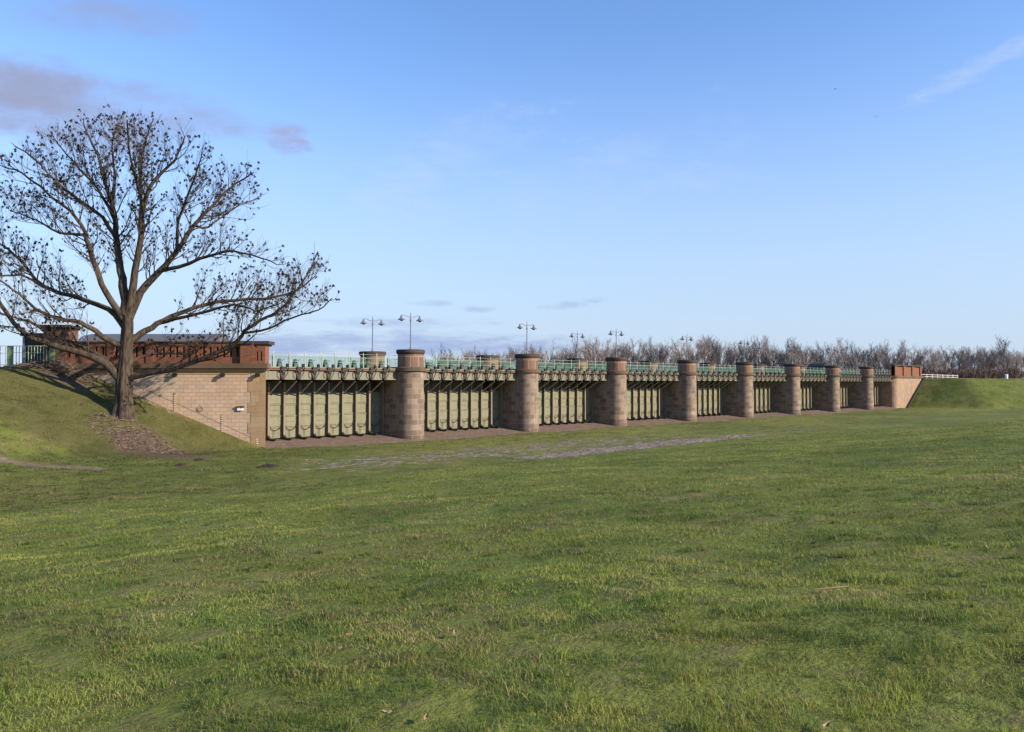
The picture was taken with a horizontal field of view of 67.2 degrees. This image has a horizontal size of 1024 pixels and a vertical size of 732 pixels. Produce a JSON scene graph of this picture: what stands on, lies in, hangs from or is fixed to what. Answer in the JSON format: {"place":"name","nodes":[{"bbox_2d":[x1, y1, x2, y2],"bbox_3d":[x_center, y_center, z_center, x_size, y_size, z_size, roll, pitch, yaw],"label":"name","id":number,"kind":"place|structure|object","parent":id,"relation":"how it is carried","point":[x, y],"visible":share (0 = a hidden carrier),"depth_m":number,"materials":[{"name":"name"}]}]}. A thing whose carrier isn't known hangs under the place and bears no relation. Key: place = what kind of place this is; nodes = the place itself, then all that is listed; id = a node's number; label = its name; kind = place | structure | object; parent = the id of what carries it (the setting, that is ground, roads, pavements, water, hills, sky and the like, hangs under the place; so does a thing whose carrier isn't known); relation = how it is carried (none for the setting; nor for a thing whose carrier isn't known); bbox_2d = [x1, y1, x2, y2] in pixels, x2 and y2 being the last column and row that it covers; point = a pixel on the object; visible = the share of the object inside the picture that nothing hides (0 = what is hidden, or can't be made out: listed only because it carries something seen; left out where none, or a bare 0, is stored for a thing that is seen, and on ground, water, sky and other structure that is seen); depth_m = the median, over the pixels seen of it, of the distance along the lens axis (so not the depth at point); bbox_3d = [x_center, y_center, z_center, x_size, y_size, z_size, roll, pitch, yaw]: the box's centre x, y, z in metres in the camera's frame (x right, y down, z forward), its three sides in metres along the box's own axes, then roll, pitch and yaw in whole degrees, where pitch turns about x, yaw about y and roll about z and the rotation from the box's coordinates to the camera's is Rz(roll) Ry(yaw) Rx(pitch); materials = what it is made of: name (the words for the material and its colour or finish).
{"place":"outdoors","nodes":[
{"label":"outdoors","id":0,"kind":"place"},
{"bbox_2d":[0,366,1023,731],"bbox_3d":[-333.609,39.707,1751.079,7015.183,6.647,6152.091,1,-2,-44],"label":"ground","id":1,"kind":"structure","parent":0,"point":[940,403],"depth_m":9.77,"materials":[{"name":"green plant"}]},
{"bbox_2d":[12,353,98,384],"bbox_3d":[-34.635,0.374,58.468,6.729,2.703,2.758,0,-1,-3],"label":"brushwood heap","id":2,"kind":"object","parent":1,"relation":"on","point":[56,365],"visible":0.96,"depth_m":58.23,"materials":[{"name":"wood"}]},
{"bbox_2d":[82,412,186,453],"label":"twig litter","id":3,"kind":"object","parent":1,"relation":"on","point":[146,442],"visible":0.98,"depth_m":52.81,"materials":[{"name":"wood"}]},
{"bbox_2d":[3,363,270,447],"bbox_3d":[-28.996,3.355,62.492,20.440,6.980,6.731,0,-1,0],"label":"abutment","id":4,"kind":"object","parent":1,"relation":"on","point":[215,391],"visible":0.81,"depth_m":59.50,"materials":[{"name":"stone"}]},
{"bbox_2d":[0,346,54,364],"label":"picket fence","id":5,"kind":"object","parent":4,"relation":"on","point":[10,355],"visible":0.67,"depth_m":59.66,"materials":[{"name":"green paint"}]},
{"bbox_2d":[20,333,43,363],"bbox_3d":[-37.418,-1.280,61.386,2.235,2.560,2.000,0,-1,0],"label":"gate booth","id":6,"kind":"object","parent":4,"relation":"on","point":[26,342],"visible":0.2,"depth_m":60.55,"materials":[{"name":"metal"}]},
{"bbox_2d":[41,325,82,362],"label":"gate pillar","id":7,"kind":"structure","parent":4,"relation":"on","point":[62,355],"depth_m":59.70,"materials":[{"name":"brown brick"}]},
{"bbox_2d":[67,341,274,362],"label":"brick parapet","id":8,"kind":"structure","parent":4,"relation":"on","point":[140,348],"depth_m":59.82,"materials":[{"name":"brick"}]},
{"bbox_2d":[78,334,229,340],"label":"barrel roof shed","id":9,"kind":"structure","parent":1,"relation":"on","point":[155,337],"depth_m":68.14,"materials":[{"name":"grey metal"}]},
{"bbox_2d":[0,100,339,421],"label":"ash tree","id":10,"kind":"object","parent":1,"relation":"on","point":[124,377],"visible":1,"depth_m":54.69,"materials":[{"name":"brown plant"}]},
{"bbox_2d":[261,463,277,467],"bbox_3d":[-14.611,5.998,46.327,1.365,0.248,1.309,1,-2,-44],"label":"molehill","id":11,"kind":"object","parent":1,"relation":"on","point":[269,465],"visible":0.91,"depth_m":46.10,"materials":[{"name":"soil"}]},
{"bbox_2d":[359,349,425,439],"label":"stone pier","id":12,"kind":"structure","parent":1,"relation":"on","point":[404,405],"depth_m":68.66,"materials":[{"name":"stone"}]},
{"bbox_2d":[266,350,397,392],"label":"bridge span","id":13,"kind":"object","parent":12,"relation":"on","point":[351,371],"visible":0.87,"depth_m":65.92,"materials":[{"name":"paint"}]},
{"bbox_2d":[361,317,384,350],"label":"street lamp","id":14,"kind":"object","parent":12,"relation":"on","point":[363,322],"visible":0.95,"depth_m":73.83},
{"bbox_2d":[398,312,422,348],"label":"street lamp","id":15,"kind":"object","parent":12,"relation":"on","point":[401,318],"visible":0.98,"depth_m":69.55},
{"bbox_2d":[387,355,515,390],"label":"bridge span","id":16,"kind":"object","parent":12,"relation":"on","point":[466,370],"visible":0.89,"depth_m":76.28,"materials":[{"name":"metal"}]},
{"bbox_2d":[431,344,448,367],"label":"bare tree","id":17,"kind":"object","parent":1,"relation":"on","point":[440,354],"visible":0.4,"depth_m":254.66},
{"bbox_2d":[468,346,485,369],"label":"bare tree","id":18,"kind":"object","parent":1,"relation":"on","point":[473,361],"visible":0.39,"depth_m":244.44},
{"bbox_2d":[476,354,539,431],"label":"stone pier","id":19,"kind":"structure","parent":1,"relation":"on","point":[520,404],"depth_m":79.20,"materials":[{"name":"stone"}]},
{"bbox_2d":[517,324,536,353],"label":"street lamp","id":20,"kind":"object","parent":19,"relation":"on","point":[532,328],"visible":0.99,"depth_m":80.09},
{"bbox_2d":[498,346,519,368],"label":"bare tree","id":21,"kind":"object","parent":1,"relation":"on","point":[510,352],"visible":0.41,"depth_m":249.01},
{"bbox_2d":[524,344,547,365],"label":"bare tree","id":22,"kind":"object","parent":1,"relation":"on","point":[539,356],"visible":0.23,"depth_m":235.75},
{"bbox_2d":[535,350,556,369],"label":"bare tree","id":23,"kind":"object","parent":1,"relation":"on","point":[541,358],"visible":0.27,"depth_m":252.22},
{"bbox_2d":[544,339,560,370],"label":"bare tree","id":24,"kind":"object","parent":1,"relation":"on","point":[552,354],"visible":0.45,"depth_m":257.61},
{"bbox_2d":[550,352,570,370],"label":"bare tree","id":25,"kind":"object","parent":1,"relation":"on","point":[552,360],"visible":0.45,"depth_m":235.40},
{"bbox_2d":[559,336,581,369],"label":"bare tree","id":26,"kind":"object","parent":1,"relation":"on","point":[575,350],"visible":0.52,"depth_m":236.04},
{"bbox_2d":[263,406,897,448],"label":"paved apron","id":27,"kind":"object","parent":1,"relation":"on","point":[338,440],"visible":0.58,"depth_m":75.55,"materials":[{"name":"concrete"}]},
{"bbox_2d":[265,380,383,440],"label":"sluice gate","id":28,"kind":"structure","parent":27,"relation":"on","point":[357,417],"depth_m":66.32,"materials":[{"name":"metal"}]},
{"bbox_2d":[424,380,504,431],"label":"sluice gate","id":29,"kind":"structure","parent":27,"relation":"on","point":[478,411],"depth_m":77.12,"materials":[{"name":"metal"}]},
{"bbox_2d":[538,380,597,425],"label":"sluice gate","id":30,"kind":"structure","parent":27,"relation":"on","point":[571,404],"depth_m":88.34,"materials":[{"name":"metal"}]},
{"bbox_2d":[626,381,671,420],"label":"sluice gate","id":31,"kind":"structure","parent":27,"relation":"on","point":[639,408],"depth_m":99.07,"materials":[{"name":"metal"}]},
{"bbox_2d":[696,381,731,416],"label":"sluice gate","id":32,"kind":"structure","parent":27,"relation":"on","point":[716,396],"depth_m":109.77,"materials":[{"name":"metal"}]},
{"bbox_2d":[753,381,780,413],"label":"sluice gate","id":33,"kind":"structure","parent":27,"relation":"on","point":[763,398],"depth_m":121.01,"materials":[{"name":"metal"}]},
{"bbox_2d":[800,381,821,410],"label":"sluice gate","id":34,"kind":"structure","parent":27,"relation":"on","point":[808,394],"depth_m":131.59,"materials":[{"name":"metal"}]},
{"bbox_2d":[840,381,856,408],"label":"sluice gate","id":35,"kind":"structure","parent":27,"relation":"on","point":[845,396],"depth_m":142.84,"materials":[{"name":"metal"}]},
{"bbox_2d":[873,381,886,406],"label":"sluice gate","id":36,"kind":"structure","parent":27,"relation":"on","point":[877,396],"depth_m":153.53,"materials":[{"name":"metal"}]},
{"bbox_2d":[573,340,598,366],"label":"bare tree","id":37,"kind":"object","parent":1,"relation":"on","point":[587,355],"visible":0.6,"depth_m":248.07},
{"bbox_2d":[572,336,602,362],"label":"bare tree","id":38,"kind":"object","parent":1,"relation":"on","point":[587,348],"visible":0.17,"depth_m":307.11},
{"bbox_2d":[582,339,605,370],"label":"bare tree","id":39,"kind":"object","parent":1,"relation":"on","point":[589,354],"visible":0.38,"depth_m":253.09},
{"bbox_2d":[567,357,627,425],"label":"stone pier","id":40,"kind":"structure","parent":1,"relation":"on","point":[610,400],"depth_m":89.72,"materials":[{"name":"stone"}]},
{"bbox_2d":[501,359,607,389],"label":"bridge span","id":41,"kind":"object","parent":40,"relation":"on","point":[547,373],"visible":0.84,"depth_m":86.60,"materials":[{"name":"metal"}]},
{"bbox_2d":[569,331,584,357],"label":"street lamp","id":42,"kind":"object","parent":40,"relation":"on","point":[577,334],"visible":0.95,"depth_m":94.86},
{"bbox_2d":[608,330,623,356],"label":"street lamp","id":43,"kind":"object","parent":40,"relation":"on","point":[611,333],"visible":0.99,"depth_m":90.58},
{"bbox_2d":[588,361,679,388],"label":"bridge span","id":44,"kind":"object","parent":40,"relation":"on","point":[639,375],"visible":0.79,"depth_m":96.82,"materials":[{"name":"metal"}]},
{"bbox_2d":[587,337,610,368],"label":"bare tree","id":45,"kind":"object","parent":1,"relation":"on","point":[596,349],"visible":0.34,"depth_m":259.72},
{"bbox_2d":[594,343,622,369],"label":"bare tree","id":46,"kind":"object","parent":1,"relation":"on","point":[613,352],"visible":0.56,"depth_m":239.15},
{"bbox_2d":[617,335,641,371],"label":"bare tree","id":47,"kind":"object","parent":1,"relation":"on","point":[629,347],"visible":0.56,"depth_m":239.40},
{"bbox_2d":[625,341,656,366],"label":"bare tree","id":48,"kind":"object","parent":1,"relation":"on","point":[638,359],"visible":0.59,"depth_m":236.49,"materials":[{"name":"plant"}]},
{"bbox_2d":[637,335,660,360],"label":"bare tree","id":49,"kind":"object","parent":1,"relation":"on","point":[650,348],"visible":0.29,"depth_m":256.58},
{"bbox_2d":[642,345,675,370],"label":"bare tree","id":50,"kind":"object","parent":1,"relation":"on","point":[659,354],"visible":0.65,"depth_m":241.12,"materials":[{"name":"plant"}]},
{"bbox_2d":[651,349,677,371],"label":"bare tree","id":51,"kind":"object","parent":1,"relation":"on","point":[671,361],"visible":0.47,"depth_m":240.51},
{"bbox_2d":[640,360,697,421],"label":"stone pier","id":52,"kind":"structure","parent":1,"relation":"on","point":[682,399],"depth_m":100.24,"materials":[{"name":"stone"}]},
{"bbox_2d":[658,364,737,388],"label":"bridge span","id":53,"kind":"object","parent":52,"relation":"on","point":[704,375],"visible":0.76,"depth_m":107.41,"materials":[{"name":"metal"}]},
{"bbox_2d":[662,337,690,366],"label":"bare tree","id":54,"kind":"object","parent":1,"relation":"on","point":[677,356],"visible":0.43,"depth_m":253.18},
{"bbox_2d":[670,341,701,371],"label":"bare tree","id":55,"kind":"object","parent":1,"relation":"on","point":[690,357],"visible":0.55,"depth_m":247.70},
{"bbox_2d":[692,334,718,366],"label":"bare tree","id":56,"kind":"object","parent":1,"relation":"on","point":[703,357],"visible":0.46,"depth_m":248.22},
{"bbox_2d":[696,335,725,366],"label":"bare tree","id":57,"kind":"object","parent":1,"relation":"on","point":[715,354],"visible":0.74,"depth_m":240.95,"materials":[{"name":"plant"}]},
{"bbox_2d":[706,335,729,372],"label":"bare tree","id":58,"kind":"object","parent":1,"relation":"on","point":[713,348],"visible":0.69,"depth_m":241.04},
{"bbox_2d":[699,362,753,417],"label":"stone pier","id":59,"kind":"structure","parent":1,"relation":"on","point":[739,397],"depth_m":110.74,"materials":[{"name":"stone"}]},
{"bbox_2d":[716,365,785,386],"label":"bridge span","id":60,"kind":"object","parent":59,"relation":"on","point":[770,376],"visible":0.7,"depth_m":117.70,"materials":[{"name":"metal"}]},
{"bbox_2d":[716,347,741,366],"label":"bare tree","id":61,"kind":"object","parent":1,"relation":"on","point":[731,358],"visible":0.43,"depth_m":253.85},
{"bbox_2d":[716,339,745,364],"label":"bare tree","id":62,"kind":"object","parent":1,"relation":"on","point":[726,352],"visible":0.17,"depth_m":303.54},
{"bbox_2d":[721,340,754,367],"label":"bare tree","id":63,"kind":"object","parent":1,"relation":"on","point":[737,344],"visible":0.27,"depth_m":315.79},
{"bbox_2d":[722,345,757,367],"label":"bare tree","id":64,"kind":"object","parent":1,"relation":"on","point":[742,351],"visible":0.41,"depth_m":258.39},
{"bbox_2d":[738,335,762,363],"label":"bare tree","id":65,"kind":"object","parent":1,"relation":"on","point":[751,358],"visible":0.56,"depth_m":252.59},
{"bbox_2d":[746,336,776,368],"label":"bare tree","id":66,"kind":"object","parent":1,"relation":"on","point":[761,358],"visible":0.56,"depth_m":256.98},
{"bbox_2d":[747,336,776,366],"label":"bare tree","id":67,"kind":"object","parent":1,"relation":"on","point":[763,351],"visible":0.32,"depth_m":282.95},
{"bbox_2d":[758,348,785,369],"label":"bare tree","id":68,"kind":"object","parent":1,"relation":"on","point":[767,359],"visible":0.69,"depth_m":257.02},
{"bbox_2d":[759,340,784,373],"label":"bare tree","id":69,"kind":"object","parent":1,"relation":"on","point":[770,351],"visible":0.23,"depth_m":289.59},
{"bbox_2d":[753,364,800,414],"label":"stone pier","id":70,"kind":"structure","parent":1,"relation":"on","point":[787,396],"depth_m":121.26,"materials":[{"name":"stone"}]},
{"bbox_2d":[539,368,1023,398],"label":"thicket","id":71,"kind":"object","parent":1,"relation":"on","point":[982,373],"visible":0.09,"depth_m":227.21,"materials":[{"name":"plant"}]},
{"bbox_2d":[773,338,798,368],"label":"bare tree","id":72,"kind":"object","parent":1,"relation":"on","point":[787,343],"visible":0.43,"depth_m":253.77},
{"bbox_2d":[775,345,804,368],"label":"bare tree","id":73,"kind":"object","parent":1,"relation":"on","point":[781,363],"visible":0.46,"depth_m":249.32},
{"bbox_2d":[785,337,818,368],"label":"bare tree","id":74,"kind":"object","parent":1,"relation":"on","point":[796,357],"visible":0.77,"depth_m":240.85,"materials":[{"name":"plant"}]},
{"bbox_2d":[794,342,820,366],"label":"bare tree","id":75,"kind":"object","parent":1,"relation":"on","point":[806,358],"visible":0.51,"depth_m":246.15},
{"bbox_2d":[805,341,830,362],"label":"bare tree","id":76,"kind":"object","parent":1,"relation":"on","point":[822,355],"visible":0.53,"depth_m":247.16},
{"bbox_2d":[800,365,840,411],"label":"stone pier","id":77,"kind":"structure","parent":1,"relation":"on","point":[828,395],"depth_m":131.75,"materials":[{"name":"stone"}]},
{"bbox_2d":[764,367,827,380],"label":"bridge span","id":78,"kind":"object","parent":77,"relation":"attached to","point":[814,377],"visible":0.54,"depth_m":128.59,"materials":[{"name":"metal"}]},
{"bbox_2d":[832,338,856,368],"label":"bare tree","id":79,"kind":"object","parent":1,"relation":"on","point":[846,350],"visible":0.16,"depth_m":292.42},
{"bbox_2d":[829,337,862,371],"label":"bare tree","id":80,"kind":"object","parent":1,"relation":"on","point":[841,357],"visible":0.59,"depth_m":247.13,"materials":[{"name":"plant"}]},
{"bbox_2d":[838,343,868,370],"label":"bare tree","id":81,"kind":"object","parent":1,"relation":"on","point":[854,367],"visible":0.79,"depth_m":237.54,"materials":[{"name":"plant"}]},
{"bbox_2d":[839,367,873,409],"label":"stone pier","id":82,"kind":"structure","parent":1,"relation":"on","point":[862,393],"depth_m":142.25,"materials":[{"name":"stone"}]},
{"bbox_2d":[805,368,860,380],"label":"bridge span","id":83,"kind":"object","parent":82,"relation":"attached to","point":[850,377],"visible":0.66,"depth_m":139.16,"materials":[{"name":"metal"}]},
{"bbox_2d":[840,369,891,380],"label":"bridge span","id":84,"kind":"object","parent":82,"relation":"on","point":[881,377],"visible":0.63,"depth_m":149.70,"materials":[{"name":"metal"}]},
{"bbox_2d":[853,343,882,370],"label":"bare tree","id":85,"kind":"object","parent":1,"relation":"on","point":[859,358],"visible":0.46,"depth_m":261.27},
{"bbox_2d":[862,345,884,374],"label":"bare tree","id":86,"kind":"object","parent":1,"relation":"on","point":[878,355],"visible":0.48,"depth_m":245.18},
{"bbox_2d":[868,345,892,374],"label":"bare tree","id":87,"kind":"object","parent":1,"relation":"on","point":[877,364],"visible":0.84,"depth_m":241.04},
{"bbox_2d":[875,344,904,371],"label":"bare tree","id":88,"kind":"object","parent":1,"relation":"on","point":[883,357],"visible":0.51,"depth_m":249.59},
{"bbox_2d":[879,340,903,371],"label":"bare tree","id":89,"kind":"object","parent":1,"relation":"on","point":[887,352],"visible":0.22,"depth_m":304.68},
{"bbox_2d":[879,344,906,374],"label":"bare tree","id":90,"kind":"object","parent":1,"relation":"on","point":[897,362],"visible":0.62,"depth_m":239.64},
{"bbox_2d":[873,376,924,407],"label":"abutment","id":91,"kind":"object","parent":1,"relation":"on","point":[899,391],"visible":0.57,"depth_m":154.33,"materials":[{"name":"stone"}]},
{"bbox_2d":[890,364,921,375],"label":"brick parapet","id":92,"kind":"structure","parent":91,"relation":"on","point":[903,370],"depth_m":157.78,"materials":[{"name":"brick"}]},
{"bbox_2d":[893,340,926,364],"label":"bare tree","id":93,"kind":"object","parent":1,"relation":"on","point":[904,352],"visible":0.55,"depth_m":240.33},
{"bbox_2d":[909,347,930,369],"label":"bare tree","id":94,"kind":"object","parent":1,"relation":"on","point":[919,361],"visible":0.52,"depth_m":237.98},
{"bbox_2d":[906,349,936,369],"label":"bare tree","id":95,"kind":"object","parent":1,"relation":"on","point":[920,357],"visible":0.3,"depth_m":258.87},
{"bbox_2d":[923,348,940,368],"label":"bare tree","id":96,"kind":"object","parent":1,"relation":"on","point":[932,362],"visible":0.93,"depth_m":244.82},
{"bbox_2d":[928,352,952,369],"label":"bare tree","id":97,"kind":"object","parent":1,"relation":"on","point":[943,362],"visible":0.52,"depth_m":252.76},
{"bbox_2d":[928,345,955,369],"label":"bare tree","id":98,"kind":"object","parent":1,"relation":"on","point":[940,356],"visible":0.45,"depth_m":278.40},
{"bbox_2d":[941,350,959,368],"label":"bare tree","id":99,"kind":"object","parent":1,"relation":"on","point":[948,359],"visible":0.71,"depth_m":245.09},
{"bbox_2d":[949,347,970,371],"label":"bare tree","id":100,"kind":"object","parent":1,"relation":"on","point":[960,360],"visible":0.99,"depth_m":236.29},
{"bbox_2d":[961,349,974,367],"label":"bare tree","id":101,"kind":"object","parent":1,"relation":"on","point":[973,356],"visible":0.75,"depth_m":243.34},
{"bbox_2d":[965,351,983,368],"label":"bare tree","id":102,"kind":"object","parent":1,"relation":"on","point":[976,358],"visible":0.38,"depth_m":253.85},
{"bbox_2d":[976,346,991,370],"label":"bare tree","id":103,"kind":"object","parent":1,"relation":"on","point":[982,358],"visible":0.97,"depth_m":241.54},
{"bbox_2d":[977,352,994,370],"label":"bare tree","id":104,"kind":"object","parent":1,"relation":"on","point":[990,367],"visible":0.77,"depth_m":244.04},
{"bbox_2d":[989,349,1003,369],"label":"bare tree","id":105,"kind":"object","parent":1,"relation":"on","point":[995,357],"visible":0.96,"depth_m":242.94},
{"bbox_2d":[991,336,1014,367],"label":"bare tree","id":106,"kind":"object","parent":1,"relation":"on","point":[1002,350],"visible":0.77,"depth_m":261.63,"materials":[{"name":"plant"}]},
{"bbox_2d":[997,351,1018,369],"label":"bare tree","id":107,"kind":"object","parent":1,"relation":"on","point":[1008,358],"visible":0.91,"depth_m":249.95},
{"bbox_2d":[1005,350,1023,371],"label":"bare tree","id":108,"kind":"object","parent":1,"relation":"on","point":[1019,360],"visible":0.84,"depth_m":256.09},
{"bbox_2d":[0,0,1023,377],"label":"sky","id":109,"kind":"structure","parent":0,"point":[809,172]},
{"bbox_2d":[807,363,831,373],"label":"barrel roof shed","id":110,"kind":"structure","parent":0,"point":[813,366],"depth_m":164.69,"materials":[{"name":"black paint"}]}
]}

